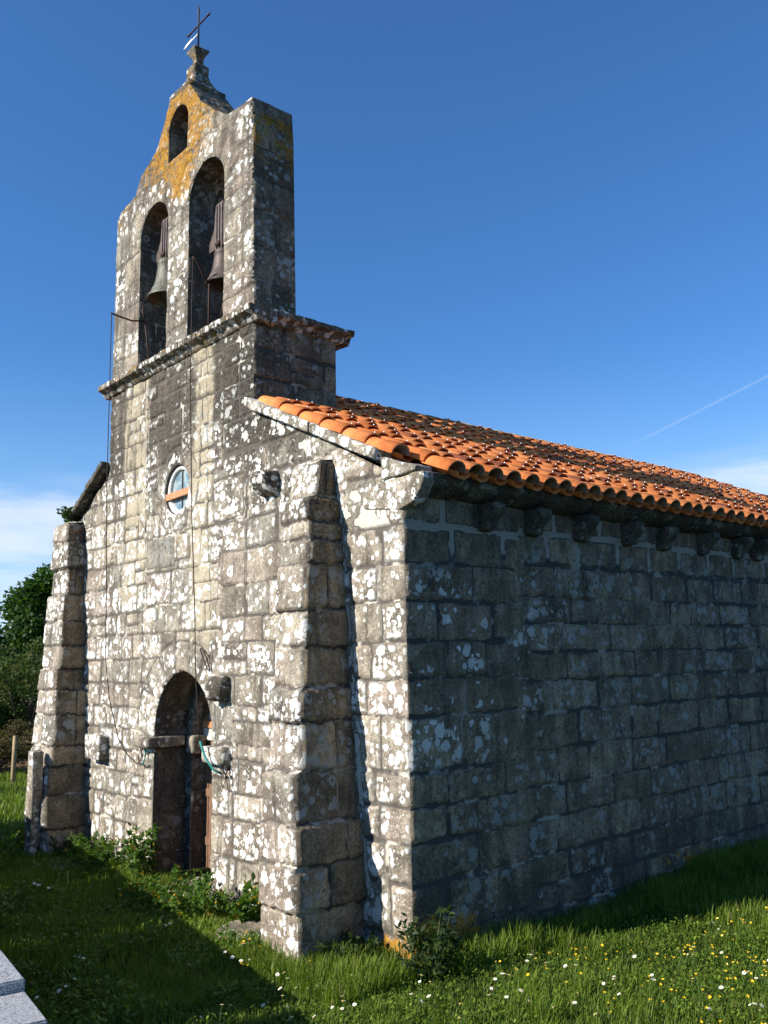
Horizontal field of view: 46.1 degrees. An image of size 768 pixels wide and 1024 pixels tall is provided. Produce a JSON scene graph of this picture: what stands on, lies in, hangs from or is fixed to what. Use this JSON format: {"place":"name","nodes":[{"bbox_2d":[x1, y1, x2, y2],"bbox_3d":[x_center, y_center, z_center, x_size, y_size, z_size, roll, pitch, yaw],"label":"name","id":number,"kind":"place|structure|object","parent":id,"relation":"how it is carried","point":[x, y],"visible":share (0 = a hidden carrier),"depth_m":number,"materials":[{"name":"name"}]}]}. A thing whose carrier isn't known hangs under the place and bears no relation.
{"place":"outdoors","nodes":[
{"label":"outdoors","id":0,"kind":"place"},
{"bbox_2d":[0,714,767,1023],"bbox_3d":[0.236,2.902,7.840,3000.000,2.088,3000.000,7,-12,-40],"label":"ground","id":1,"kind":"structure","parent":0,"point":[204,870],"depth_m":7.45,"materials":[{"name":"green plant"}]},
{"bbox_2d":[0,685,24,737],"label":"bush","id":2,"kind":"object","parent":1,"relation":"on","point":[3,701],"visible":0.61,"depth_m":23.82,"materials":[{"name":"green plant"}]},
{"bbox_2d":[0,718,32,770],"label":"bush","id":3,"kind":"object","parent":1,"relation":"on","point":[4,739],"visible":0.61,"depth_m":21.75,"materials":[{"name":"green plant"}]},
{"bbox_2d":[0,736,32,783],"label":"wire fence","id":4,"kind":"object","parent":1,"relation":"on","point":[13,762],"visible":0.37,"depth_m":20.04,"materials":[{"name":"beige wood"}]},
{"bbox_2d":[1,724,33,761],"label":"bush","id":5,"kind":"object","parent":1,"relation":"on","point":[28,740],"visible":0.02,"depth_m":20.96,"materials":[{"name":"green plant"}]},
{"bbox_2d":[10,824,24,846],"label":"weed","id":6,"kind":"object","parent":1,"relation":"on","point":[21,837],"visible":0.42,"depth_m":12.88,"materials":[{"name":"green plant"}]},
{"bbox_2d":[0,636,43,758],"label":"bush","id":7,"kind":"object","parent":1,"relation":"on","point":[30,667],"visible":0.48,"depth_m":23.81,"materials":[{"name":"green plant"}]},
{"bbox_2d":[0,595,43,715],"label":"tree","id":8,"kind":"object","parent":1,"relation":"on","point":[2,638],"visible":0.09,"depth_m":35.00,"materials":[{"name":"green plant"}]},
{"bbox_2d":[0,950,47,1023],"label":"granite tomb","id":9,"kind":"object","parent":1,"relation":"on","point":[17,1005],"visible":1,"depth_m":3.21,"materials":[{"name":"grey stone"}]},
{"bbox_2d":[0,563,51,707],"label":"tree","id":10,"kind":"object","parent":1,"relation":"on","point":[11,610],"visible":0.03,"depth_m":36.31,"materials":[{"name":"green plant"}]},
{"bbox_2d":[0,563,53,702],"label":"tree","id":11,"kind":"object","parent":1,"relation":"on","point":[24,629],"visible":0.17,"depth_m":34.34,"materials":[{"name":"green plant"}]},
{"bbox_2d":[24,749,43,856],"bbox_3d":[-4.892,4.144,12.621,0.198,1.589,0.177,-9,-12,40],"label":"stone post","id":12,"kind":"object","parent":1,"relation":"on","point":[34,794],"visible":0.8,"depth_m":12.58,"materials":[{"name":"stone"}]},
{"bbox_2d":[43,858,82,870],"bbox_3d":[-4.256,4.690,11.906,0.640,0.110,0.400,-4,-6,26],"label":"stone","id":13,"kind":"object","parent":1,"relation":"on","point":[60,864],"visible":0.12,"depth_m":11.86,"materials":[{"name":"grey stone"}]},
{"bbox_2d":[48,831,93,857],"bbox_3d":[-4.320,4.589,12.399,0.592,0.348,0.540,-3,-9,11],"label":"weed","id":14,"kind":"object","parent":1,"relation":"on","point":[65,844],"visible":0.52,"depth_m":12.31,"materials":[{"name":"green plant"}]},
{"bbox_2d":[61,831,125,869],"bbox_3d":[-3.726,4.413,11.810,0.926,0.463,1.096,7,-12,-40],"label":"weed","id":15,"kind":"object","parent":1,"relation":"on","point":[98,853],"visible":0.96,"depth_m":11.69,"materials":[{"name":"green plant"}]},
{"bbox_2d":[120,822,162,878],"bbox_3d":[-2.997,4.132,10.945,0.570,0.690,0.498,-4,-9,16],"label":"weed","id":16,"kind":"object","parent":1,"relation":"on","point":[133,851],"visible":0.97,"depth_m":10.93,"materials":[{"name":"green plant"}]},
{"bbox_2d":[118,864,214,910],"bbox_3d":[-2.320,4.147,9.853,0.852,0.402,1.169,-4,-9,15],"label":"weed","id":17,"kind":"object","parent":1,"relation":"on","point":[162,894],"visible":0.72,"depth_m":9.79,"materials":[{"name":"green plant"}]},
{"bbox_2d":[166,877,216,902],"bbox_3d":[-2.075,4.363,10.319,0.576,0.159,0.992,3,-8,-41],"label":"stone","id":18,"kind":"object","parent":1,"relation":"on","point":[192,886],"visible":0.06,"depth_m":10.38,"materials":[{"name":"grey stone"}]},
{"bbox_2d":[159,871,234,920],"bbox_3d":[-1.856,4.011,9.324,0.619,0.455,0.796,-3,-9,14],"label":"weed","id":19,"kind":"object","parent":1,"relation":"on","point":[202,900],"visible":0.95,"depth_m":9.27,"materials":[{"name":"green plant"}]},
{"bbox_2d":[213,919,260,939],"bbox_3d":[-1.291,4.060,8.606,0.672,0.146,0.480,-6,-7,37],"label":"stone","id":20,"kind":"object","parent":1,"relation":"on","point":[253,924],"visible":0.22,"depth_m":8.70,"materials":[{"name":"grey stone"}]},
{"bbox_2d":[218,928,261,951],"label":"weed","id":21,"kind":"object","parent":1,"relation":"on","point":[232,936],"visible":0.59,"depth_m":8.10,"materials":[{"name":"green plant"}]},
{"bbox_2d":[221,871,261,923],"bbox_3d":[-1.186,3.937,9.037,0.849,0.537,0.641,-2,-9,6],"label":"weed","id":22,"kind":"object","parent":1,"relation":"on","point":[250,902],"visible":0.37,"depth_m":8.89,"materials":[{"name":"green plant"}]},
{"bbox_2d":[314,927,381,963],"bbox_3d":[-0.268,3.783,7.783,0.472,0.336,0.526,-6,-10,28],"label":"weed","id":23,"kind":"object","parent":1,"relation":"on","point":[371,943],"visible":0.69,"depth_m":7.78,"materials":[{"name":"green plant"}]},
{"bbox_2d":[24,45,767,965],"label":"stone chapel","id":24,"kind":"structure","parent":1,"relation":"on","point":[474,675],"depth_m":10.22,"materials":[{"name":"stone"}]},
{"bbox_2d":[56,506,78,523],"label":"shrub","id":25,"kind":"object","parent":24,"relation":"on","point":[64,513],"visible":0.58,"depth_m":13.90,"materials":[{"name":"green plant"}]},
{"bbox_2d":[111,300,163,358],"bbox_3d":[-3.488,-2.526,12.716,0.749,1.033,0.115,4,-11,-31],"label":"bell crank","id":26,"kind":"object","parent":24,"relation":"on","point":[145,323],"visible":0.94,"depth_m":12.81,"materials":[{"name":"metal"}]},
{"bbox_2d":[105,314,145,764],"bbox_3d":[-3.410,0.245,12.075,0.632,6.088,0.100,-1,-9,2],"label":"bell wire","id":27,"kind":"object","parent":26,"relation":"hanging from","point":[106,555],"visible":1,"depth_m":12.00,"materials":[{"name":"black metal"}]},
{"bbox_2d":[138,748,144,766],"bbox_3d":[-3.082,3.130,11.640,0.120,0.292,0.168,7,-12,-40],"label":"wall ring","id":28,"kind":"object","parent":24,"relation":"attached to","point":[141,755],"depth_m":11.61,"materials":[{"name":"metal"}]},
{"bbox_2d":[147,217,168,307],"bbox_3d":[-3.084,-3.594,13.003,0.622,1.308,0.622,-2,-9,4],"label":"bell","id":29,"kind":"object","parent":24,"relation":"in","point":[157,295],"visible":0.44,"depth_m":12.92,"materials":[{"name":"grey metal"}]},
{"bbox_2d":[166,465,188,513],"bbox_3d":[-2.642,-0.288,11.735,0.098,0.670,0.670,7,-12,-40],"label":"window","id":30,"kind":"structure","parent":24,"relation":"in","point":[178,488],"depth_m":11.78,"materials":[{"name":"glass"}]},
{"bbox_2d":[184,6,209,49],"bbox_3d":[-2.719,-6.978,13.101,0.039,0.745,0.770,7,-12,-40],"label":"iron cross","id":31,"kind":"object","parent":24,"relation":"attached to","point":[194,29],"visible":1,"depth_m":13.08,"materials":[{"name":"black metal"}]},
{"bbox_2d":[200,647,209,671],"bbox_3d":[-2.124,1.747,10.684,0.026,0.292,0.230,7,-12,-40],"label":"wire loop","id":32,"kind":"object","parent":24,"relation":"attached to","point":[204,660],"visible":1,"depth_m":10.66,"materials":[{"name":"grey metal"}]},
{"bbox_2d":[204,740,211,867],"bbox_3d":[-1.915,3.758,11.284,0.060,1.710,1.316,7,-12,-40],"label":"door","id":33,"kind":"structure","parent":24,"relation":"in","point":[208,771],"depth_m":11.66,"materials":[{"name":"brown wood"}]},
{"bbox_2d":[193,256,223,324],"bbox_3d":[-2.172,-2.724,11.627,0.678,1.029,0.042,6,-12,-38],"label":"bell crank","id":34,"kind":"object","parent":24,"relation":"on","point":[207,281],"visible":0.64,"depth_m":11.56,"materials":[{"name":"metal"}]},
{"bbox_2d":[190,256,222,774],"bbox_3d":[-2.145,-0.157,10.774,0.648,6.351,0.092,-8,-11,36],"label":"bell wire","id":35,"kind":"object","parent":34,"relation":"hanging from","point":[208,762],"visible":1,"depth_m":10.83,"materials":[{"name":"black metal"}]},
{"bbox_2d":[205,200,223,292],"bbox_3d":[-2.088,-3.479,11.864,0.513,1.215,0.513,-2,-9,4],"label":"bell","id":36,"kind":"object","parent":24,"relation":"in","point":[216,275],"visible":0.54,"depth_m":11.80,"materials":[{"name":"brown metal"}]},
{"bbox_2d":[221,765,229,792],"bbox_3d":[-1.730,2.975,10.075,0.120,0.292,0.168,7,-12,-40],"label":"wall ring","id":37,"kind":"object","parent":24,"relation":"attached to","point":[226,769],"depth_m":10.05,"materials":[{"name":"metal"}]},
{"bbox_2d":[393,904,464,984],"bbox_3d":[0.346,3.566,7.432,0.626,0.653,0.609,-3,-9,12],"label":"shrub","id":38,"kind":"object","parent":1,"relation":"on","point":[439,939],"visible":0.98,"depth_m":7.41,"materials":[{"name":"green plant"}]},
{"bbox_2d":[0,0,767,636],"label":"sky","id":39,"kind":"structure","parent":0,"point":[547,220],"materials":[{"name":"blue"}]}
]}

